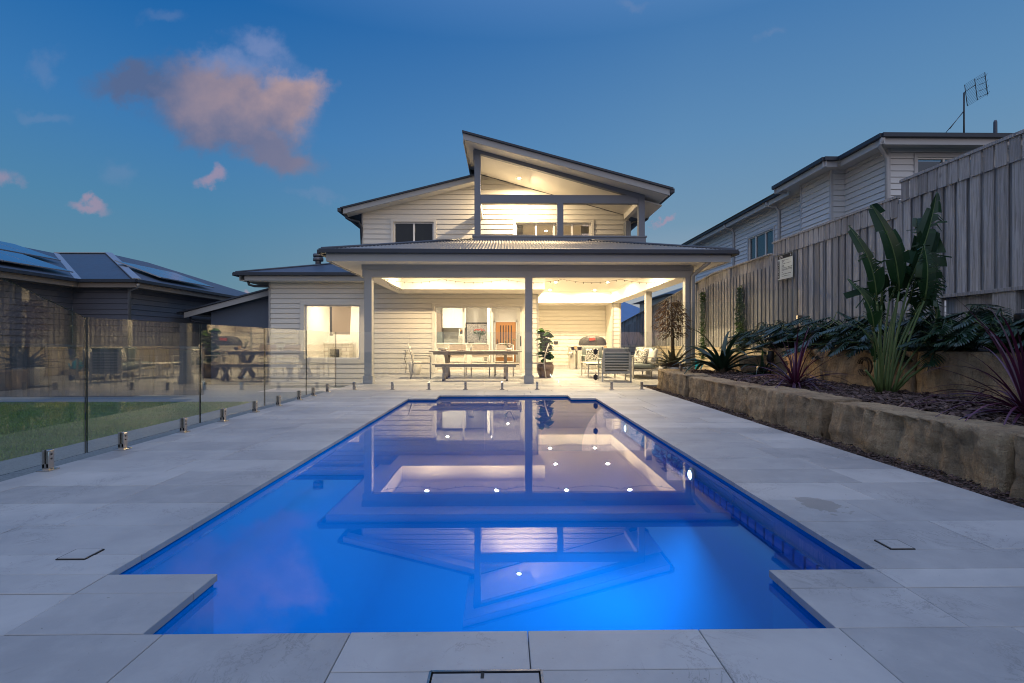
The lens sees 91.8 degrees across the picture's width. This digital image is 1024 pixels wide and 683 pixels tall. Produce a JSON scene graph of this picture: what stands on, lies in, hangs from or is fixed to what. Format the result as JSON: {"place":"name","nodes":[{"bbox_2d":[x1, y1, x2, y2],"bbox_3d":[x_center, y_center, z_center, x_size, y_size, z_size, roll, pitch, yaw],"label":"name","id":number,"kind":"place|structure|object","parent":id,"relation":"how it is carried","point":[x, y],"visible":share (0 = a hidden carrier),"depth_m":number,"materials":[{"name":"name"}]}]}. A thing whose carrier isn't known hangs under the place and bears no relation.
{"place":"outdoors","nodes":[
{"label":"outdoors","id":0,"kind":"place"},
{"bbox_2d":[0,247,246,382],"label":"neighbour house","id":1,"kind":"structure","parent":0,"point":[99,288],"depth_m":15.45,"materials":[{"name":"metal"}]},
{"bbox_2d":[0,244,30,254],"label":"solar panel","id":2,"kind":"object","parent":1,"relation":"attached to","point":[5,248],"visible":1,"depth_m":15.43,"materials":[{"name":"glass"}]},
{"bbox_2d":[0,252,40,267],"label":"solar panel","id":3,"kind":"object","parent":1,"relation":"attached to","point":[6,258],"visible":1,"depth_m":13.81,"materials":[{"name":"glass"}]},
{"bbox_2d":[0,241,60,260],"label":"solar panel","id":4,"kind":"object","parent":1,"relation":"attached to","point":[26,250],"visible":1,"depth_m":16.33,"materials":[{"name":"glass"}]},
{"bbox_2d":[0,250,72,272],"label":"solar panel","id":5,"kind":"object","parent":1,"relation":"attached to","point":[43,264],"visible":1,"depth_m":14.73,"materials":[{"name":"glass"}]},
{"bbox_2d":[115,260,179,281],"bbox_3d":[-12.611,-2.469,17.213,1.560,0.604,1.000,0,0,-1],"label":"solar panel","id":6,"kind":"object","parent":1,"relation":"attached to","point":[148,271],"visible":1,"depth_m":17.04,"materials":[{"name":"glass"}]},
{"bbox_2d":[139,265,197,284],"bbox_3d":[-12.626,-2.469,18.233,1.560,0.604,1.000,0,0,-1],"label":"solar panel","id":7,"kind":"object","parent":1,"relation":"attached to","point":[172,276],"visible":0.9,"depth_m":18.19,"materials":[{"name":"glass"}]},
{"bbox_2d":[158,269,213,287],"bbox_3d":[-12.642,-2.469,19.253,1.560,0.604,1.000,0,0,-1],"label":"solar panel","id":8,"kind":"object","parent":1,"relation":"attached to","point":[189,279],"visible":0.9,"depth_m":19.22,"materials":[{"name":"glass"}]},
{"bbox_2d":[0,401,249,460],"bbox_3d":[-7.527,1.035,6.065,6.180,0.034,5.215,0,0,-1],"label":"lawn grass","id":9,"kind":"structure","parent":0,"point":[31,417],"depth_m":6.74,"materials":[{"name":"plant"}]},
{"bbox_2d":[0,397,270,402],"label":"path","id":10,"kind":"structure","parent":0,"point":[117,399],"depth_m":9.03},
{"bbox_2d":[0,391,324,481],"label":"aggregate strip","id":11,"kind":"object","parent":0,"point":[17,464],"visible":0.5,"depth_m":5.21,"materials":[{"name":"gravel"}]},
{"bbox_2d":[133,392,291,396],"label":"path","id":12,"kind":"structure","parent":0,"point":[238,394],"depth_m":9.81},
{"bbox_2d":[0,344,204,396],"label":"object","id":13,"kind":"object","parent":12,"relation":"on","point":[40,370],"visible":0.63,"depth_m":9.82,"materials":[{"name":"glass"}]},
{"bbox_2d":[204,385,347,391],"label":"path","id":14,"kind":"structure","parent":0,"point":[232,388],"depth_m":15.39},
{"bbox_2d":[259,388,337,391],"bbox_3d":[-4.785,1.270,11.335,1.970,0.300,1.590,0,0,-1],"label":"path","id":15,"kind":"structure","parent":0,"point":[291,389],"depth_m":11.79,"materials":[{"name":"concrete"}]},
{"bbox_2d":[323,342,353,356],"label":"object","id":16,"kind":"object","parent":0,"point":[344,349],"visible":0.62,"depth_m":20.29,"materials":[{"name":"brick"}]},
{"bbox_2d":[437,343,485,367],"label":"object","id":17,"kind":"structure","parent":0,"point":[440,358],"depth_m":18.87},
{"bbox_2d":[473,329,486,340],"bbox_3d":[-1.238,-0.257,18.994,0.512,0.550,0.563,0,0,17],"label":"flower vase","id":18,"kind":"object","parent":17,"relation":"on","point":[480,333],"visible":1,"depth_m":18.94,"materials":[{"name":"red glass"}]},
{"bbox_2d":[466,322,486,360],"bbox_3d":[-1.492,0.065,21.520,0.980,1.830,0.680,0,0,-1],"label":"picture frame","id":19,"kind":"object","parent":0,"point":[471,327],"visible":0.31,"depth_m":21.23,"materials":[{"name":"metal"}]},
{"bbox_2d":[0,365,1023,682],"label":"paving","id":20,"kind":"structure","parent":0,"point":[942,601],"depth_m":2.13,"materials":[{"name":"stone"}]},
{"bbox_2d":[0,277,85,475],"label":"glass fence panel","id":21,"kind":"object","parent":20,"relation":"on","point":[48,461],"visible":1,"depth_m":3.88,"materials":[{"name":"clear glass"}]},
{"bbox_2d":[55,549,104,559],"bbox_3d":[-2.030,0.998,2.335,0.136,0.008,0.116,0,0,-1],"label":"drain cover","id":22,"kind":"object","parent":20,"relation":"on","point":[80,554],"visible":1,"depth_m":2.32,"materials":[{"name":"stone"}]},
{"bbox_2d":[86,317,199,452],"bbox_3d":[-3.651,0.393,5.035,0.100,1.215,1.571,0,0,-1],"label":"glass fence panel","id":23,"kind":"object","parent":20,"relation":"on","point":[123,440],"visible":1,"depth_m":4.62,"materials":[{"name":"clear glass"}]},
{"bbox_2d":[200,324,264,422],"bbox_3d":[-3.674,0.393,6.611,0.100,1.215,1.558,0,0,-1],"label":"glass fence panel","id":24,"kind":"object","parent":20,"relation":"on","point":[255,407],"visible":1,"depth_m":6.30,"materials":[{"name":"clear glass"}]},
{"bbox_2d":[265,329,303,405],"bbox_3d":[-3.697,0.393,8.171,0.100,1.215,1.538,0,0,-1],"label":"glass fence panel","id":25,"kind":"object","parent":20,"relation":"on","point":[278,400],"visible":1,"depth_m":7.86,"materials":[{"name":"clear glass"}]},
{"bbox_2d":[306,330,335,395],"bbox_3d":[-3.721,0.393,9.718,0.100,1.215,1.533,0,0,-1],"label":"glass fence panel","id":26,"kind":"object","parent":20,"relation":"on","point":[313,390],"visible":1,"depth_m":9.26,"materials":[{"name":"clear glass"}]},
{"bbox_2d":[351,382,394,389],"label":"glass fence panel","id":27,"kind":"object","parent":20,"relation":"on","point":[354,385],"visible":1,"depth_m":10.49,"materials":[{"name":"silver metal"}]},
{"bbox_2d":[408,361,421,374],"bbox_3d":[-3.032,0.793,15.506,0.410,0.406,0.410,0,0,-1],"label":"planter","id":28,"kind":"object","parent":20,"relation":"on","point":[416,369],"visible":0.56,"depth_m":15.36,"materials":[{"name":"ceramic"}]},
{"bbox_2d":[408,343,430,378],"bbox_3d":[-2.598,0.514,13.903,0.648,0.976,0.572,0,0,-9],"label":"dining chair","id":29,"kind":"object","parent":20,"relation":"on","point":[411,353],"visible":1,"depth_m":13.67,"materials":[{"name":"beige fabric"}]},
{"bbox_2d":[426,382,467,389],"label":"glass fence panel","id":30,"kind":"object","parent":20,"relation":"on","point":[465,385],"visible":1,"depth_m":10.50,"materials":[{"name":"silver metal"}]},
{"bbox_2d":[448,343,466,376],"bbox_3d":[-1.651,0.514,14.797,0.572,0.976,0.648,0,0,-1],"label":"dining chair","id":31,"kind":"object","parent":20,"relation":"on","point":[455,347],"visible":0.63,"depth_m":15.05,"materials":[{"name":"beige fabric"}]},
{"bbox_2d":[429,350,521,378],"bbox_3d":[-1.003,0.624,13.935,2.530,0.778,0.897,0,0,-1],"label":"dining table","id":32,"kind":"object","parent":20,"relation":"on","point":[447,354],"visible":0.88,"depth_m":13.55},
{"bbox_2d":[432,363,518,380],"bbox_3d":[-0.943,0.781,12.934,2.240,0.448,0.364,0,0,-1],"label":"bench seat","id":33,"kind":"object","parent":20,"relation":"on","point":[445,365],"visible":1,"depth_m":12.81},
{"bbox_2d":[471,343,489,376],"bbox_3d":[-0.945,0.514,14.838,0.572,0.976,0.648,0,0,-4],"label":"dining chair","id":34,"kind":"object","parent":20,"relation":"on","point":[480,347],"visible":0.79,"depth_m":15.06,"materials":[{"name":"beige fabric"}]},
{"bbox_2d":[427,669,543,682],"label":"skimmer lid","id":35,"kind":"object","parent":20,"relation":"on","point":[493,676],"visible":1,"depth_m":1.49,"materials":[{"name":"grey stone"}]},
{"bbox_2d":[119,397,863,634],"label":"swimming pool","id":36,"kind":"structure","parent":20,"relation":"in","point":[452,521],"depth_m":4.59,"materials":[{"name":"liquid"}]},
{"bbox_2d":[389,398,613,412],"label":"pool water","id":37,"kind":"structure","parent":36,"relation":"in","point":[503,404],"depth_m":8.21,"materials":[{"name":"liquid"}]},
{"bbox_2d":[688,468,694,481],"bbox_3d":[1.550,1.150,4.314,0.032,0.120,0.120,0,0,-1],"label":"pool light","id":38,"kind":"object","parent":36,"relation":"attached to","point":[691,475],"visible":1,"depth_m":4.28,"materials":[{"name":"metal"}]},
{"bbox_2d":[494,343,513,376],"bbox_3d":[-0.229,0.514,14.818,0.572,0.976,0.648,0,0,1],"label":"dining chair","id":39,"kind":"object","parent":20,"relation":"on","point":[501,347],"visible":0.73,"depth_m":15.03,"materials":[{"name":"beige wood"}]},
{"bbox_2d":[533,343,548,378],"bbox_3d":[0.722,0.514,13.959,0.648,0.976,0.572,0,0,2],"label":"dining chair","id":40,"kind":"object","parent":20,"relation":"on","point":[543,362],"visible":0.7,"depth_m":13.68,"materials":[{"name":"beige wood"}]},
{"bbox_2d":[535,328,553,377],"bbox_3d":[0.936,0.294,14.119,0.589,1.403,0.591,0,0,-1],"label":"fiddle leaf fig","id":41,"kind":"object","parent":20,"relation":"on","point":[549,366],"visible":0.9,"depth_m":14.01,"materials":[{"name":"plant"}]},
{"bbox_2d":[567,345,606,368],"bbox_3d":[2.798,0.560,18.885,1.500,0.880,0.917,0,0,-1],"label":"barbecue bench","id":42,"kind":"object","parent":20,"relation":"on","point":[574,356],"visible":0.77,"depth_m":18.64,"materials":[{"name":"beige wood"}]},
{"bbox_2d":[578,336,606,345],"bbox_3d":[3.076,-0.059,18.922,1.053,0.353,0.668,0,0,-1],"label":"covered barbecue","id":43,"kind":"object","parent":42,"relation":"on","point":[589,341],"visible":0.96,"depth_m":18.68,"materials":[{"name":"metal"}]},
{"bbox_2d":[581,347,602,373],"bbox_3d":[2.679,0.570,16.152,0.780,0.861,0.780,0,0,-3],"label":"lounge armchair","id":44,"kind":"object","parent":20,"relation":"on","point":[583,355],"visible":0.53,"depth_m":16.40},
{"bbox_2d":[586,349,598,360],"bbox_3d":[2.610,0.420,16.071,0.420,0.427,0.192,0,0,-1],"label":"throw pillow","id":45,"kind":"object","parent":44,"relation":"on","point":[590,355],"visible":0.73,"depth_m":16.01,"materials":[{"name":"white fabric"}]},
{"bbox_2d":[581,362,615,377],"bbox_3d":[2.485,0.792,14.414,0.800,0.415,1.250,0,0,-1],"label":"coffee table","id":46,"kind":"object","parent":20,"relation":"on","point":[587,363],"visible":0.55,"depth_m":13.83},
{"bbox_2d":[597,348,631,381],"bbox_3d":[2.676,0.570,12.981,0.780,0.861,0.780,0,0,2],"label":"lounge armchair","id":47,"kind":"object","parent":20,"relation":"on","point":[616,360],"visible":1,"depth_m":12.61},
{"bbox_2d":[610,382,642,388],"bbox_3d":[2.688,0.390,10.591,1.768,1.220,0.100,0,0,-1],"label":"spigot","id":48,"kind":"object","parent":20,"relation":"on","point":[611,385],"visible":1,"depth_m":10.56,"materials":[{"name":"silver metal"}]},
{"bbox_2d":[568,332,597,386],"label":"glass gate","id":49,"kind":"structure","parent":48,"relation":"attached to","point":[595,352],"depth_m":10.57,"materials":[{"name":"clear glass"}]},
{"bbox_2d":[617,347,662,378],"bbox_3d":[3.674,0.570,14.457,0.840,0.860,1.960,0,0,-1],"label":"outdoor sofa","id":50,"kind":"object","parent":20,"relation":"on","point":[641,367],"visible":0.33,"depth_m":13.54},
{"bbox_2d":[634,348,648,363],"bbox_3d":[3.594,0.400,13.835,0.249,0.455,0.460,0,0,-31],"label":"throw pillow","id":51,"kind":"object","parent":50,"relation":"on","point":[641,352],"visible":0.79,"depth_m":13.75,"materials":[{"name":"beige fabric"}]},
{"bbox_2d":[644,348,657,363],"bbox_3d":[3.796,0.380,13.678,0.206,0.426,0.420,0,0,-41],"label":"throw pillow","id":52,"kind":"object","parent":50,"relation":"on","point":[652,353],"visible":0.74,"depth_m":13.55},
{"bbox_2d":[648,300,702,370],"bbox_3d":[3.833,0.001,11.821,1.393,1.991,1.215,0,0,-1],"label":"tree","id":53,"kind":"object","parent":20,"relation":"on","point":[673,357],"visible":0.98,"depth_m":11.73,"materials":[{"name":"plant"}]},
{"bbox_2d":[874,539,915,549],"bbox_3d":[1.886,0.998,2.448,0.121,0.008,0.116,0,0,-1],"label":"drain cover","id":54,"kind":"object","parent":20,"relation":"on","point":[893,544],"visible":1,"depth_m":2.44,"materials":[{"name":"stone"}]},
{"bbox_2d":[0,0,1023,336],"label":"sky","id":55,"kind":"structure","parent":0,"point":[208,140],"materials":[{"name":"blue"}]},
{"bbox_2d":[621,302,639,321],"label":"sky","id":56,"kind":"structure","parent":0,"point":[628,310],"depth_m":54.11,"materials":[{"name":"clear glass"}]},
{"bbox_2d":[633,287,682,311],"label":"distant house","id":57,"kind":"structure","parent":0,"point":[657,299],"depth_m":36.19,"materials":[{"name":"grey glass"}]},
{"bbox_2d":[644,386,1023,507],"bbox_3d":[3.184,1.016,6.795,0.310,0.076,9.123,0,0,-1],"label":"bark mulch","id":58,"kind":"object","parent":0,"point":[972,487],"visible":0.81,"depth_m":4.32,"materials":[{"name":"wood"}]},
{"bbox_2d":[657,369,710,396],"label":"sandstone block","id":59,"kind":"structure","parent":58,"relation":"on","point":[674,381],"depth_m":9.85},
{"bbox_2d":[666,302,681,370],"bbox_3d":[4.002,-0.122,10.611,1.400,1.475,0.100,0,0,-1],"label":"glass fence panel","id":60,"kind":"object","parent":59,"relation":"on","point":[680,367],"visible":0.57,"depth_m":10.61,"materials":[{"name":"clear glass"}]},
{"bbox_2d":[689,376,763,413],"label":"sandstone block","id":61,"kind":"structure","parent":58,"relation":"on","point":[724,393],"depth_m":7.93,"materials":[{"name":"stone"}]},
{"bbox_2d":[746,386,861,438],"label":"sandstone block","id":62,"kind":"structure","parent":58,"relation":"on","point":[804,410],"depth_m":5.78,"materials":[{"name":"stone"}]},
{"bbox_2d":[828,401,1023,494],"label":"sandstone block","id":63,"kind":"structure","parent":58,"relation":"on","point":[976,451],"depth_m":4.01,"materials":[{"name":"stone"}]},
{"bbox_2d":[1009,434,1023,501],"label":"sandstone block","id":64,"kind":"structure","parent":58,"relation":"on","point":[1017,489],"depth_m":3.24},
{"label":"garden soil","id":65,"kind":"structure","parent":0,"visible":0},
{"bbox_2d":[720,320,794,353],"bbox_3d":[5.553,-0.100,10.684,1.882,0.772,1.929,0,0,-1],"label":"split leaf philodendron","id":66,"kind":"object","parent":65,"relation":"on","point":[749,339],"visible":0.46,"depth_m":10.62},
{"bbox_2d":[751,321,824,350],"bbox_3d":[5.808,-0.085,9.824,1.893,0.706,1.936,0,0,-1],"label":"split leaf philodendron","id":67,"kind":"object","parent":65,"relation":"on","point":[771,328],"visible":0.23,"depth_m":9.74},
{"bbox_2d":[751,311,863,359],"bbox_3d":[5.758,-0.064,8.933,1.974,0.972,2.137,0,0,-15],"label":"split leaf philodendron","id":68,"kind":"object","parent":65,"relation":"on","point":[789,338],"visible":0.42,"depth_m":8.95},
{"bbox_2d":[621,129,1023,350],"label":"timber paling fence","id":69,"kind":"object","parent":65,"relation":"on","point":[982,231],"visible":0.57,"depth_m":8.40,"materials":[{"name":"wood"}]},
{"bbox_2d":[698,292,706,358],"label":"climbing vine","id":70,"kind":"object","parent":69,"relation":"attached to","point":[702,317],"visible":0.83,"depth_m":15.66,"materials":[{"name":"green plant"}]},
{"bbox_2d":[732,285,746,353],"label":"climbing vine","id":71,"kind":"object","parent":69,"relation":"attached to","point":[740,304],"visible":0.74,"depth_m":13.16,"materials":[{"name":"green plant"}]},
{"bbox_2d":[778,252,792,280],"bbox_3d":[6.178,-1.710,11.223,0.010,0.580,0.600,0,0,-1],"label":"pool safety sign","id":72,"kind":"object","parent":69,"relation":"attached to","point":[785,266],"visible":1,"depth_m":11.21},
{"bbox_2d":[782,311,930,358],"bbox_3d":[5.674,-0.098,8.129,2.050,0.819,2.015,0,0,-42],"label":"split leaf philodendron","id":73,"kind":"object","parent":65,"relation":"on","point":[817,335],"visible":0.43,"depth_m":8.00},
{"bbox_2d":[819,313,977,362],"bbox_3d":[5.582,-0.036,7.228,1.944,0.759,1.807,0,0,-37],"label":"split leaf philodendron","id":74,"kind":"object","parent":65,"relation":"on","point":[851,348],"visible":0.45,"depth_m":7.18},
{"bbox_2d":[882,304,1011,370],"bbox_3d":[5.744,-0.062,6.504,1.699,0.827,1.783,0,0,-1],"label":"split leaf philodendron","id":75,"kind":"object","parent":65,"relation":"on","point":[980,311],"visible":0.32,"depth_m":6.10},
{"bbox_2d":[898,307,1023,360],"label":"split leaf philodendron","id":76,"kind":"object","parent":65,"relation":"on","point":[950,342],"visible":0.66,"depth_m":5.60,"materials":[{"name":"plant"}]},
{"bbox_2d":[933,286,1023,350],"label":"sleeper retaining wall","id":77,"kind":"structure","parent":65,"relation":"on","point":[1012,298],"depth_m":6.56,"materials":[{"name":"wood"}]},
{"bbox_2d":[979,318,1023,356],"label":"split leaf philodendron","id":78,"kind":"object","parent":65,"relation":"on","point":[1020,329],"visible":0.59,"depth_m":5.17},
{"bbox_2d":[1014,313,1023,351],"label":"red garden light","id":79,"kind":"object","parent":65,"relation":"on","point":[1018,316],"visible":0.44,"depth_m":5.38,"materials":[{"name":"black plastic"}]},
{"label":"garden soil","id":80,"kind":"structure","parent":0,"visible":0},
{"bbox_2d":[660,327,765,373],"bbox_3d":[4.266,0.299,10.232,2.349,1.250,2.035,0,0,-1],"label":"strap leaf lily","id":81,"kind":"object","parent":80,"relation":"on","point":[721,363],"visible":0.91,"depth_m":9.99,"materials":[{"name":"green plant"}]},
{"bbox_2d":[729,355,760,372],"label":"sandstone block","id":82,"kind":"structure","parent":80,"relation":"on","point":[747,361],"depth_m":10.43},
{"bbox_2d":[742,340,786,374],"bbox_3d":[4.899,0.428,9.585,1.474,0.961,1.402,0,0,-1],"label":"strap leaf lily","id":83,"kind":"object","parent":80,"relation":"on","point":[764,369],"visible":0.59,"depth_m":9.53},
{"bbox_2d":[761,347,831,379],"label":"sandstone block","id":84,"kind":"structure","parent":80,"relation":"on","point":[813,365],"depth_m":8.61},
{"bbox_2d":[678,369,1023,425],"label":"bark mulch","id":85,"kind":"object","parent":80,"relation":"on","point":[903,398],"visible":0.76,"depth_m":5.56,"materials":[{"name":"wood"}]},
{"bbox_2d":[766,351,773,373],"bbox_3d":[4.958,0.415,9.525,0.140,0.510,0.140,0,0,-1],"label":"garden spotlight","id":86,"kind":"object","parent":85,"relation":"on","point":[770,355],"visible":0.87,"depth_m":9.48,"materials":[{"name":"black plastic"}]},
{"bbox_2d":[737,318,863,406],"bbox_3d":[3.986,0.393,6.955,1.784,1.458,1.675,0,0,-1],"label":"purple flax","id":87,"kind":"object","parent":85,"relation":"on","point":[793,380],"visible":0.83,"depth_m":6.83,"materials":[{"name":"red plant"}]},
{"bbox_2d":[823,349,918,391],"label":"sandstone block","id":88,"kind":"structure","parent":80,"relation":"on","point":[849,367],"depth_m":7.32,"materials":[{"name":"stone"}]},
{"bbox_2d":[857,357,872,375],"bbox_3d":[4.995,0.344,7.023,0.071,0.278,0.241,0,0,-1],"label":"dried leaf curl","id":89,"kind":"object","parent":88,"relation":"hanging from","point":[861,362],"visible":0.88,"depth_m":7.01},
{"bbox_2d":[843,191,951,393],"bbox_3d":[4.757,-0.621,6.182,1.597,2.547,0.875,0,0,-1],"label":"bird of paradise","id":90,"kind":"object","parent":80,"relation":"on","point":[920,256],"visible":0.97,"depth_m":6.15,"materials":[{"name":"green plant"}]},
{"bbox_2d":[903,298,1023,438],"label":"purple flax","id":91,"kind":"object","parent":80,"relation":"on","point":[1015,370],"visible":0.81,"depth_m":4.16,"materials":[{"name":"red plant"}]},
{"bbox_2d":[916,351,1021,402],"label":"sandstone block","id":92,"kind":"structure","parent":80,"relation":"on","point":[935,377],"depth_m":5.62,"materials":[{"name":"stone"}]},
{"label":"paving bed","id":93,"kind":"structure","parent":0,"visible":0},
{"bbox_2d":[621,345,760,369],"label":"concrete block wall","id":94,"kind":"structure","parent":93,"relation":"on","point":[663,348],"depth_m":17.72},
{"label":"ground","id":95,"kind":"structure","parent":0,"visible":0},
{"bbox_2d":[177,130,739,385],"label":"house","id":96,"kind":"structure","parent":95,"relation":"on","point":[462,230],"depth_m":16.13,"materials":[{"name":"white wood"}]},
{"bbox_2d":[300,300,363,363],"bbox_3d":[-5.842,-0.340,16.187,2.100,2.060,0.155,0,0,-1],"label":"window","id":97,"kind":"structure","parent":96,"relation":"in","point":[303,303],"depth_m":16.12,"materials":[{"name":"white metal"}]},
{"bbox_2d":[330,307,350,335],"bbox_3d":[-6.522,-0.875,18.839,0.162,1.250,0.932,0,0,34],"label":"window blind","id":98,"kind":"object","parent":96,"relation":"attached to","point":[340,319],"visible":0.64,"depth_m":18.77,"materials":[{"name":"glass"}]},
{"bbox_2d":[391,219,435,242],"bbox_3d":[-3.208,-3.440,16.226,1.480,1.150,0.155,0,0,-1],"label":"window","id":99,"kind":"structure","parent":96,"relation":"in","point":[402,230],"depth_m":16.25,"materials":[{"name":"white glass"}]},
{"bbox_2d":[443,308,466,342],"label":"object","id":100,"kind":"object","parent":96,"relation":"on","point":[452,321],"visible":0.41,"depth_m":21.27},
{"bbox_2d":[437,313,443,342],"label":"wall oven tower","id":101,"kind":"structure","parent":100,"relation":"in","point":[440,335],"depth_m":21.21,"materials":[{"name":"metal"}]},
{"bbox_2d":[437,313,442,331],"bbox_3d":[-3.272,-0.850,21.499,0.500,0.800,0.590,0,0,-1],"label":"door","id":102,"kind":"structure","parent":101,"relation":"in","point":[439,315],"depth_m":21.21,"materials":[{"name":"wood"}]},
{"bbox_2d":[458,329,462,342],"bbox_3d":[-2.128,-0.261,20.951,0.270,0.639,0.080,0,0,-1],"label":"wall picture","id":103,"kind":"object","parent":96,"relation":"attached to","point":[460,338],"depth_m":20.91,"materials":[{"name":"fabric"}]},
{"bbox_2d":[432,303,523,372],"bbox_3d":[-1.108,-0.100,16.254,3.030,2.340,0.162,0,0,-1],"label":"sliding door","id":104,"kind":"structure","parent":96,"relation":"in","point":[434,305],"depth_m":16.21,"materials":[{"name":"white metal"}]},
{"bbox_2d":[494,321,516,361],"bbox_3d":[-0.320,-0.060,25.093,1.170,2.080,0.150,0,0,-1],"label":"front door","id":105,"kind":"structure","parent":96,"relation":"in","point":[503,330],"depth_m":25.08,"materials":[{"name":"wood"}]},
{"bbox_2d":[517,225,522,234],"bbox_3d":[0.263,-3.200,16.526,0.220,1.400,0.040,0,0,-1],"label":"curtain","id":106,"kind":"object","parent":96,"relation":"hanging from","point":[519,229],"visible":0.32,"depth_m":16.52,"materials":[{"name":"fabric"}]},
{"bbox_2d":[384,279,672,289],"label":"string lights","id":107,"kind":"object","parent":96,"relation":"hanging from","point":[518,281],"visible":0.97,"depth_m":12.36},
{"bbox_2d":[513,220,593,234],"bbox_3d":[1.357,-3.210,16.295,2.660,1.600,0.155,0,0,-1],"label":"window","id":108,"kind":"structure","parent":96,"relation":"in","point":[515,222],"depth_m":16.24,"materials":[{"name":"white glass"}]},
{"bbox_2d":[581,225,588,234],"bbox_3d":[2.428,-3.200,16.558,0.250,1.400,0.040,0,0,-1],"label":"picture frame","id":109,"kind":"object","parent":96,"relation":"hanging from","point":[585,230],"visible":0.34,"depth_m":16.55,"materials":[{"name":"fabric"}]},
{"bbox_2d":[681,120,1021,320],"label":"neighbour house","id":110,"kind":"structure","parent":95,"relation":"on","point":[870,171],"depth_m":14.69,"materials":[{"name":"wood"}]},
{"bbox_2d":[747,225,774,260],"bbox_3d":[9.817,-3.500,19.549,0.105,1.740,2.080,0,0,-1],"label":"window","id":111,"kind":"structure","parent":110,"relation":"in","point":[772,228],"depth_m":19.88,"materials":[{"name":"white glass"}]},
{"bbox_2d":[913,154,982,193],"bbox_3d":[11.534,-4.035,13.221,1.920,1.850,0.345,0,0,-1],"label":"window","id":112,"kind":"structure","parent":110,"relation":"in","point":[918,166],"depth_m":13.08,"materials":[{"name":"white glass"}]},
{"bbox_2d":[946,72,989,132],"bbox_3d":[12.814,-6.592,14.291,1.144,1.983,0.818,0,0,-1],"label":"tv antenna","id":113,"kind":"object","parent":110,"relation":"attached to","point":[964,94],"visible":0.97,"depth_m":14.12,"materials":[{"name":"grey metal"}]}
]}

